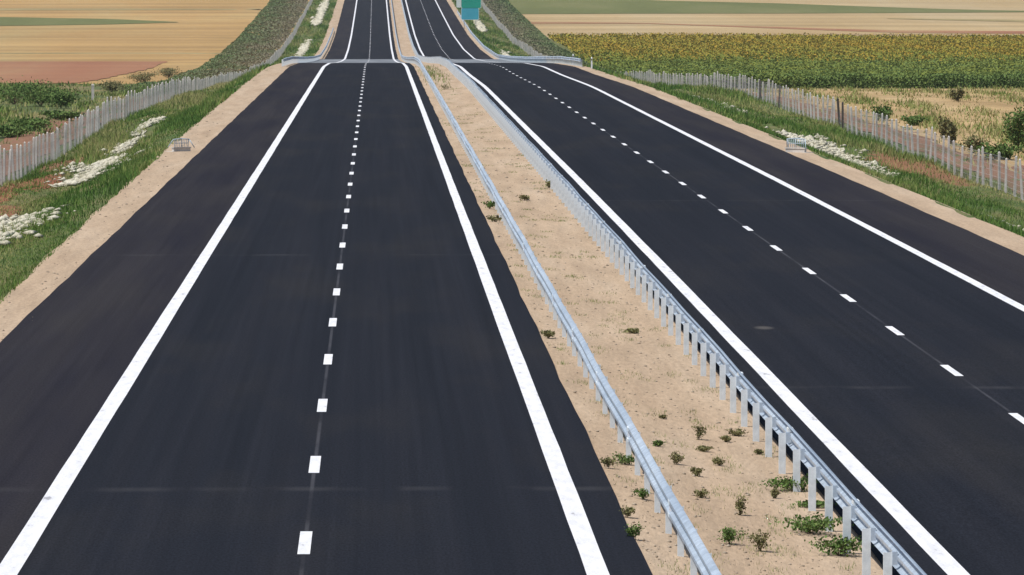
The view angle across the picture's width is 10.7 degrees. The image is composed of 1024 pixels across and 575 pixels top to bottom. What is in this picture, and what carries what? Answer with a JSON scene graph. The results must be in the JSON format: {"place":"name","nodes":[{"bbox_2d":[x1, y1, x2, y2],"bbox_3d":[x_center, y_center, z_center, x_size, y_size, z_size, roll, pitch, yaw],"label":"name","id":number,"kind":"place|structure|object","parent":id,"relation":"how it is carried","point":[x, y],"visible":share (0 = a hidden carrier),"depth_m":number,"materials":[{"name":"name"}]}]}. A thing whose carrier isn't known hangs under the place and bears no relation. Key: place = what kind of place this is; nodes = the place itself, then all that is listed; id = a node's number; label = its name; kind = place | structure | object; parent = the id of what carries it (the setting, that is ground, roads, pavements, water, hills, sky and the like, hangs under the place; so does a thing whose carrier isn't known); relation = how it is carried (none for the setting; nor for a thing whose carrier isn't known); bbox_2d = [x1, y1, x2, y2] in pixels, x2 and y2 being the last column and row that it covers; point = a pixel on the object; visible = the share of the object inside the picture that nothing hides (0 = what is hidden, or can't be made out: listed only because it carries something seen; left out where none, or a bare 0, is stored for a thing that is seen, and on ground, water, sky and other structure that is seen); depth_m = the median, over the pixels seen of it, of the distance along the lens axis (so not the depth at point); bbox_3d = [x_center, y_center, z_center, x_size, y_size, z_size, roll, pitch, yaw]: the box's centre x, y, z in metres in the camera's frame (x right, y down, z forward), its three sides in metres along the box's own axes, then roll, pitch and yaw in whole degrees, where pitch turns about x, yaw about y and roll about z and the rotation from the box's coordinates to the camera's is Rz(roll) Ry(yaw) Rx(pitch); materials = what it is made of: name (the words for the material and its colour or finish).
{"place":"outdoors","nodes":[
{"label":"outdoors","id":0,"kind":"place"},
{"bbox_2d":[0,61,166,82],"bbox_3d":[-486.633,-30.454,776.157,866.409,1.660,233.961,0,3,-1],"label":"ploughed field","id":1,"kind":"structure","parent":0,"point":[69,71],"depth_m":831.77,"materials":[{"name":"soil"}]},
{"bbox_2d":[0,17,169,25],"bbox_3d":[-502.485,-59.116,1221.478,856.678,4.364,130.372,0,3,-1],"label":"green field","id":2,"kind":"structure","parent":0,"point":[12,21],"depth_m":1225.94,"materials":[{"name":"green plant"}]},
{"bbox_2d":[0,53,219,53],"bbox_3d":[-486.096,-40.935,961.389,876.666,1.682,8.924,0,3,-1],"label":"olive strip","id":3,"kind":"object","parent":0,"point":[109,53],"visible":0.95,"depth_m":969.22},
{"bbox_2d":[0,54,269,83],"bbox_3d":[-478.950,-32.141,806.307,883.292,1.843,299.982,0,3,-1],"label":"stubble field","id":4,"kind":"structure","parent":0,"point":[184,62],"depth_m":921.34,"materials":[{"name":"beige plant"}]},
{"bbox_2d":[123,71,159,82],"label":"shrub","id":5,"kind":"object","parent":4,"relation":"on","point":[145,78],"visible":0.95,"depth_m":682.40,"materials":[{"name":"green plant"}]},
{"bbox_2d":[153,66,182,77],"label":"shrub","id":6,"kind":"object","parent":4,"relation":"on","point":[168,71],"visible":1,"depth_m":738.27,"materials":[{"name":"green plant"}]},
{"bbox_2d":[0,0,308,54],"bbox_3d":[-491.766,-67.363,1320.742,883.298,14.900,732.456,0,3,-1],"label":"stubble field","id":7,"kind":"structure","parent":0,"point":[201,31],"depth_m":1177.17,"materials":[{"name":"beige plant"}]},
{"bbox_2d":[305,59,403,62],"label":"concrete paving","id":8,"kind":"structure","parent":0,"point":[357,60],"depth_m":737.90,"materials":[{"name":"grey concrete"}]},
{"bbox_2d":[1,108,875,574],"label":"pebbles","id":9,"kind":"object","parent":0,"point":[585,380],"visible":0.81,"depth_m":102.09,"materials":[{"name":"stone"}]},
{"bbox_2d":[449,59,532,62],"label":"concrete paving","id":10,"kind":"structure","parent":0,"point":[476,61],"depth_m":734.61,"materials":[{"name":"grey concrete"}]},
{"bbox_2d":[0,0,1023,298],"bbox_3d":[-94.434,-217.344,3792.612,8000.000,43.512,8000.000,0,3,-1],"label":"ground","id":11,"kind":"structure","parent":0,"point":[774,128],"depth_m":239.69,"materials":[{"name":"green plant"}]},
{"bbox_2d":[0,95,158,175],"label":"bare soil strip","id":12,"kind":"object","parent":11,"relation":"on","point":[13,141],"visible":0.15,"depth_m":306.63,"materials":[{"name":"brown soil"}]},
{"bbox_2d":[6,115,62,129],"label":"shrub","id":13,"kind":"object","parent":12,"relation":"on","point":[37,122],"visible":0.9,"depth_m":321.55,"materials":[{"name":"green plant"}]},
{"bbox_2d":[0,84,177,154],"bbox_3d":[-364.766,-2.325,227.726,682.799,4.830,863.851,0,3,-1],"label":"scrubland","id":14,"kind":"structure","parent":11,"relation":"on","point":[97,89],"depth_m":418.75,"materials":[{"name":"green plant"}]},
{"bbox_2d":[0,122,42,137],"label":"shrub","id":15,"kind":"object","parent":14,"relation":"on","point":[6,130],"visible":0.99,"depth_m":311.32,"materials":[{"name":"green plant"}]},
{"bbox_2d":[0,75,62,103],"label":"shrub","id":16,"kind":"object","parent":14,"relation":"on","point":[14,100],"visible":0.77,"depth_m":420.40,"materials":[{"name":"green plant"}]},
{"bbox_2d":[8,83,67,106],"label":"shrub","id":17,"kind":"object","parent":14,"relation":"on","point":[32,98],"visible":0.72,"depth_m":409.46,"materials":[{"name":"green plant"}]},
{"bbox_2d":[36,88,86,107],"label":"shrub","id":18,"kind":"object","parent":14,"relation":"on","point":[62,98],"visible":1,"depth_m":401.50,"materials":[{"name":"green plant"}]},
{"bbox_2d":[38,109,86,120],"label":"shrub","id":19,"kind":"object","parent":14,"relation":"on","point":[59,114],"visible":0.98,"depth_m":349.67,"materials":[{"name":"green plant"}]},
{"bbox_2d":[91,84,93,99],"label":"marker stake","id":20,"kind":"object","parent":14,"relation":"on","point":[92,91],"visible":0.82,"depth_m":440.17,"materials":[{"name":"concrete"}]},
{"bbox_2d":[0,80,191,157],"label":"field weeds","id":21,"kind":"object","parent":14,"relation":"on","point":[13,112],"visible":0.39,"depth_m":424.96,"materials":[{"name":"green plant"}]},
{"bbox_2d":[97,80,126,91],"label":"shrub","id":22,"kind":"object","parent":14,"relation":"on","point":[113,86],"visible":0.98,"depth_m":559.46,"materials":[{"name":"green plant"}]},
{"bbox_2d":[0,8,261,9],"bbox_3d":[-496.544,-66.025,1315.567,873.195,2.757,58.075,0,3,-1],"label":"olive strip","id":23,"kind":"object","parent":11,"relation":"on","point":[102,9],"visible":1,"depth_m":1341.85,"materials":[{"name":"green plant"}]},
{"bbox_2d":[0,0,312,184],"bbox_3d":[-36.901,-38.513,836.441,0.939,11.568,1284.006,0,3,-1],"label":"wire fence","id":24,"kind":"object","parent":11,"relation":"on","point":[39,154],"visible":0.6,"depth_m":324.43,"materials":[{"name":"wood"}]},
{"bbox_2d":[0,0,329,245],"bbox_3d":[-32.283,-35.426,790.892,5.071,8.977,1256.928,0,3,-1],"label":"drainage ditch","id":25,"kind":"object","parent":11,"relation":"on","point":[80,178],"visible":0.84,"depth_m":242.14,"materials":[{"name":"stone"}]},
{"bbox_2d":[0,0,336,303],"bbox_3d":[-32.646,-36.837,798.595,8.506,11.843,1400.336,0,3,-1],"label":"verge grass","id":26,"kind":"structure","parent":11,"relation":"on","point":[111,135],"depth_m":248.47,"materials":[{"name":"green plant"}]},
{"bbox_2d":[0,0,343,341],"bbox_3d":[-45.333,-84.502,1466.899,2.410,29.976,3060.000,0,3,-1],"label":"gravel shoulder","id":27,"kind":"object","parent":11,"relation":"on","point":[80,248],"visible":0.75,"depth_m":187.79},
{"bbox_2d":[166,138,194,151],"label":"drain outlet","id":28,"kind":"object","parent":27,"relation":"on","point":[179,148],"visible":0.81,"depth_m":246.42,"materials":[{"name":"concrete"}]},
{"bbox_2d":[282,28,333,66],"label":"guardrail","id":29,"kind":"object","parent":27,"relation":"on","point":[292,59],"visible":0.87,"depth_m":642.60,"materials":[{"name":"metal"}]},
{"bbox_2d":[110,0,308,91],"bbox_3d":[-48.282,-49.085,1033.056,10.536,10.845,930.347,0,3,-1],"label":"scrub belt","id":30,"kind":"object","parent":11,"relation":"on","point":[266,26],"visible":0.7,"depth_m":1030.25,"materials":[{"name":"green plant"}]},
{"bbox_2d":[0,0,652,574],"bbox_3d":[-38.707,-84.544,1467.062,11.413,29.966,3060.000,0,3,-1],"label":"carriageway","id":31,"kind":"structure","parent":11,"relation":"on","point":[284,324],"depth_m":103.30,"materials":[{"name":"black asphalt"}]},
{"bbox_2d":[456,0,480,28],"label":"road sign","id":32,"kind":"object","parent":11,"relation":"on","point":[469,9],"visible":0.96,"depth_m":1118.71,"materials":[{"name":"blue metal"}]},
{"bbox_2d":[482,0,669,83],"bbox_3d":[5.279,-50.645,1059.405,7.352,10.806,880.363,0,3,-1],"label":"scrub belt","id":33,"kind":"object","parent":11,"relation":"on","point":[514,21],"visible":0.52,"depth_m":1169.40,"materials":[{"name":"green plant"}]},
{"bbox_2d":[389,0,882,574],"bbox_3d":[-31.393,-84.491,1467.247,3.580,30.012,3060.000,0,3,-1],"label":"gravel median","id":34,"kind":"object","parent":11,"relation":"on","point":[677,394],"visible":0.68,"depth_m":103.44,"materials":[{"name":"beige gravel"}]},
{"bbox_2d":[481,201,494,208],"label":"weed","id":35,"kind":"object","parent":34,"relation":"on","point":[490,204],"visible":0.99,"depth_m":183.82,"materials":[{"name":"green plant"}]},
{"bbox_2d":[486,213,501,221],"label":"weed","id":36,"kind":"object","parent":34,"relation":"on","point":[493,218],"visible":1,"depth_m":173.85,"materials":[{"name":"green plant"}]},
{"bbox_2d":[517,193,529,200],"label":"weed","id":37,"kind":"object","parent":34,"relation":"on","point":[524,197],"visible":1,"depth_m":191.91,"materials":[{"name":"green plant"}]},
{"bbox_2d":[540,330,554,337],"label":"weed","id":38,"kind":"object","parent":34,"relation":"on","point":[548,333],"visible":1,"depth_m":116.71,"materials":[{"name":"green plant"}]},
{"bbox_2d":[391,0,721,574],"bbox_3d":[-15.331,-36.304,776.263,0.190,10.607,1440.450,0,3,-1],"label":"guardrail","id":39,"kind":"object","parent":34,"relation":"on","point":[701,559],"visible":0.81,"depth_m":96.72,"materials":[{"name":"metal"}]},
{"bbox_2d":[600,457,617,466],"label":"weed","id":40,"kind":"object","parent":34,"relation":"on","point":[606,461],"visible":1,"depth_m":85.39,"materials":[{"name":"green plant"}]},
{"bbox_2d":[612,451,634,464],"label":"weed","id":41,"kind":"object","parent":34,"relation":"on","point":[629,459],"visible":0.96,"depth_m":86.44,"materials":[{"name":"green plant"}]},
{"bbox_2d":[619,505,634,517],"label":"weed","id":42,"kind":"object","parent":34,"relation":"on","point":[627,512],"visible":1,"depth_m":77.44,"materials":[{"name":"green plant"}]},
{"bbox_2d":[622,328,638,332],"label":"weed","id":43,"kind":"object","parent":34,"relation":"on","point":[632,330],"visible":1,"depth_m":120.68,"materials":[{"name":"green plant"}]},
{"bbox_2d":[625,521,645,539],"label":"weed","id":44,"kind":"object","parent":34,"relation":"on","point":[633,530],"visible":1,"depth_m":74.27,"materials":[{"name":"green plant"}]},
{"bbox_2d":[418,64,859,574],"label":"dry sprouts","id":45,"kind":"object","parent":34,"relation":"on","point":[439,76],"visible":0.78,"depth_m":108.19,"materials":[{"name":"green plant"}]},
{"bbox_2d":[632,488,650,499],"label":"weed","id":46,"kind":"object","parent":34,"relation":"on","point":[643,493],"visible":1,"depth_m":80.62,"materials":[{"name":"green plant"}]},
{"bbox_2d":[652,440,665,446],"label":"weed","id":47,"kind":"object","parent":34,"relation":"on","point":[657,443],"visible":1,"depth_m":90.85,"materials":[{"name":"green plant"}]},
{"bbox_2d":[401,0,926,574],"bbox_3d":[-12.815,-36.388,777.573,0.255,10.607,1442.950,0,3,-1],"label":"guardrail","id":48,"kind":"object","parent":34,"relation":"on","point":[871,528],"visible":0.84,"depth_m":105.21,"materials":[{"name":"metal"}]},
{"bbox_2d":[668,451,684,464],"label":"weed","id":49,"kind":"object","parent":34,"relation":"on","point":[678,457],"visible":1,"depth_m":87.65,"materials":[{"name":"green plant"}]},
{"bbox_2d":[689,466,704,476],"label":"weed","id":50,"kind":"object","parent":34,"relation":"on","point":[695,471],"visible":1,"depth_m":85.83,"materials":[{"name":"green plant"}]},
{"bbox_2d":[691,421,706,439],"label":"weed","id":51,"kind":"object","parent":34,"relation":"on","point":[700,430],"visible":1,"depth_m":93.04,"materials":[{"name":"green plant"}]},
{"bbox_2d":[693,488,709,497],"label":"weed","id":52,"kind":"object","parent":34,"relation":"on","point":[701,494],"visible":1,"depth_m":82.14,"materials":[{"name":"green plant"}]},
{"bbox_2d":[695,445,712,451],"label":"weed","id":53,"kind":"object","parent":34,"relation":"on","point":[702,448],"visible":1,"depth_m":90.66,"materials":[{"name":"green plant"}]},
{"bbox_2d":[712,456,725,465],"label":"weed","id":54,"kind":"object","parent":34,"relation":"on","point":[718,461],"visible":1,"depth_m":88.17,"materials":[{"name":"green plant"}]},
{"bbox_2d":[719,435,731,441],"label":"weed","id":55,"kind":"object","parent":34,"relation":"on","point":[726,438],"visible":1,"depth_m":92.91,"materials":[{"name":"green plant"}]},
{"bbox_2d":[713,526,748,544],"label":"weed","id":56,"kind":"object","parent":34,"relation":"on","point":[728,537],"visible":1,"depth_m":75.36,"materials":[{"name":"green plant"}]},
{"bbox_2d":[724,428,747,435],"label":"weed","id":57,"kind":"object","parent":34,"relation":"on","point":[739,432],"visible":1,"depth_m":94.30,"materials":[{"name":"green plant"}]},
{"bbox_2d":[734,493,748,514],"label":"weed","id":58,"kind":"object","parent":34,"relation":"on","point":[740,504],"visible":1,"depth_m":79.90,"materials":[{"name":"green plant"}]},
{"bbox_2d":[754,449,763,453],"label":"weed","id":59,"kind":"object","parent":34,"relation":"on","point":[758,451],"visible":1,"depth_m":90.74,"materials":[{"name":"green plant"}]},
{"bbox_2d":[745,529,775,550],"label":"weed","id":60,"kind":"object","parent":34,"relation":"on","point":[761,541],"visible":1,"depth_m":74.81,"materials":[{"name":"green plant"}]},
{"bbox_2d":[770,488,779,498],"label":"weed","id":61,"kind":"object","parent":34,"relation":"on","point":[775,493],"visible":1,"depth_m":83.04,"materials":[{"name":"green plant"}]},
{"bbox_2d":[759,473,819,491],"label":"weed","id":62,"kind":"object","parent":34,"relation":"on","point":[785,484],"visible":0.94,"depth_m":84.36,"materials":[{"name":"green plant"}]},
{"bbox_2d":[769,512,853,533],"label":"weed","id":63,"kind":"object","parent":34,"relation":"on","point":[809,525],"visible":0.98,"depth_m":77.81,"materials":[{"name":"green plant"}]},
{"bbox_2d":[792,499,836,507],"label":"weed","id":64,"kind":"object","parent":34,"relation":"on","point":[818,503],"visible":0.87,"depth_m":81.83,"materials":[{"name":"green plant"}]},
{"bbox_2d":[804,534,873,556],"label":"weed","id":65,"kind":"object","parent":34,"relation":"on","point":[841,545],"visible":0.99,"depth_m":75.00,"materials":[{"name":"green plant"}]},
{"bbox_2d":[402,0,1023,574],"bbox_3d":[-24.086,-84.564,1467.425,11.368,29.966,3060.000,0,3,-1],"label":"carriageway","id":66,"kind":"structure","parent":11,"relation":"on","point":[868,340],"depth_m":136.55,"materials":[{"name":"black asphalt"}]},
{"bbox_2d":[447,0,1023,254],"bbox_3d":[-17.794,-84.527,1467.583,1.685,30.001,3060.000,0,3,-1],"label":"gravel shoulder","id":67,"kind":"object","parent":11,"relation":"on","point":[1003,237],"visible":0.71,"depth_m":213.50},
{"bbox_2d":[457,11,581,66],"bbox_3d":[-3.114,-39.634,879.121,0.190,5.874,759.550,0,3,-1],"label":"guardrail","id":68,"kind":"object","parent":67,"relation":"on","point":[558,59],"visible":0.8,"depth_m":656.70,"materials":[{"name":"metal"}]},
{"bbox_2d":[785,138,813,152],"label":"drain outlet","id":69,"kind":"object","parent":67,"relation":"on","point":[795,149],"visible":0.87,"depth_m":242.13,"materials":[{"name":"concrete"}]},
{"bbox_2d":[452,0,1023,236],"bbox_3d":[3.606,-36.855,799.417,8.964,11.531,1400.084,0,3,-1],"label":"verge grass","id":70,"kind":"structure","parent":11,"relation":"on","point":[837,134],"depth_m":286.50,"materials":[{"name":"green plant"}]},
{"bbox_2d":[473,18,1023,229],"bbox_3d":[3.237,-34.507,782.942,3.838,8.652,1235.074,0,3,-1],"label":"drainage ditch","id":71,"kind":"object","parent":11,"relation":"on","point":[821,143],"visible":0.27,"depth_m":277.88,"materials":[{"name":"stone"}]},
{"bbox_2d":[481,1,1023,199],"bbox_3d":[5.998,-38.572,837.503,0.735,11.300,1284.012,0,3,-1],"label":"wire fence","id":72,"kind":"object","parent":11,"relation":"on","point":[742,81],"visible":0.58,"depth_m":313.76,"materials":[{"name":"metal"}]},
{"bbox_2d":[531,22,1023,33],"bbox_3d":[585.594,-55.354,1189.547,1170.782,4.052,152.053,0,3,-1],"label":"brown strip","id":73,"kind":"object","parent":11,"relation":"on","point":[928,31],"visible":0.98,"depth_m":1185.31,"materials":[{"name":"soil"}]},
{"bbox_2d":[750,93,1023,195],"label":"bare soil strip","id":74,"kind":"object","parent":11,"relation":"on","point":[966,166],"visible":0.31,"depth_m":280.20,"materials":[{"name":"brown soil"}]},
{"bbox_2d":[889,18,1023,21],"bbox_3d":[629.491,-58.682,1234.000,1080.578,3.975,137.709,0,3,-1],"label":"olive strip","id":75,"kind":"object","parent":11,"relation":"on","point":[970,19],"visible":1,"depth_m":1279.05,"materials":[{"name":"green plant"}]},
{"bbox_2d":[509,0,1023,13],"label":"green field","id":76,"kind":"structure","parent":0,"point":[583,6],"depth_m":1379.82,"materials":[{"name":"green plant"}]},
{"bbox_2d":[522,0,1023,39],"bbox_3d":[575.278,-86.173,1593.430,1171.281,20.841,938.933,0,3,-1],"label":"stubble field","id":77,"kind":"structure","parent":0,"point":[617,23],"depth_m":1264.72,"materials":[{"name":"beige plant"}]},
{"bbox_2d":[550,39,1019,88],"bbox_3d":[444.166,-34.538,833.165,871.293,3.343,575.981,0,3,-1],"label":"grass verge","id":78,"kind":"structure","parent":0,"point":[561,46],"depth_m":862.65,"materials":[{"name":"green plant"}]},
{"bbox_2d":[547,32,1023,88],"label":"sunflower crop","id":79,"kind":"object","parent":78,"relation":"on","point":[972,72],"visible":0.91,"depth_m":806.69,"materials":[{"name":"green plant"}]},
{"bbox_2d":[550,32,1023,61],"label":"sunflower blooms","id":80,"kind":"object","parent":78,"relation":"on","point":[864,44],"visible":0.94,"depth_m":986.82,"materials":[{"name":"yellow plant"}]},
{"bbox_2d":[726,85,1023,173],"bbox_3d":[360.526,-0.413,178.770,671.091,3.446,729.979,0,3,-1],"label":"dry grass field","id":81,"kind":"structure","parent":0,"point":[992,104],"depth_m":368.10,"materials":[{"name":"beige plant"}]},
{"bbox_2d":[871,102,892,120],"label":"shrub","id":82,"kind":"object","parent":81,"relation":"on","point":[885,110],"visible":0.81,"depth_m":334.43,"materials":[{"name":"green plant"}]},
{"bbox_2d":[899,113,929,125],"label":"shrub","id":83,"kind":"object","parent":81,"relation":"on","point":[912,120],"visible":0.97,"depth_m":325.01,"materials":[{"name":"green plant"}]},
{"bbox_2d":[936,115,950,138],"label":"shrub","id":84,"kind":"object","parent":81,"relation":"on","point":[942,127],"visible":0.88,"depth_m":298.29,"materials":[{"name":"green plant"}]},
{"bbox_2d":[945,119,957,145],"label":"shrub","id":85,"kind":"object","parent":81,"relation":"on","point":[952,129],"visible":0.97,"depth_m":289.04,"materials":[{"name":"green plant"}]},
{"bbox_2d":[949,87,967,100],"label":"shrub","id":86,"kind":"object","parent":81,"relation":"on","point":[960,93],"visible":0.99,"depth_m":385.24,"materials":[{"name":"green plant"}]},
{"bbox_2d":[960,132,989,151],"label":"shrub","id":87,"kind":"object","parent":81,"relation":"on","point":[974,143],"visible":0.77,"depth_m":279.01,"materials":[{"name":"green plant"}]},
{"bbox_2d":[969,141,1023,159],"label":"shrub","id":88,"kind":"object","parent":81,"relation":"on","point":[1006,150],"visible":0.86,"depth_m":269.35,"materials":[{"name":"green plant"}]},
{"bbox_2d":[998,104,1023,150],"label":"shrub","id":89,"kind":"object","parent":81,"relation":"on","point":[1016,134],"visible":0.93,"depth_m":282.74,"materials":[{"name":"green plant"}]}
]}

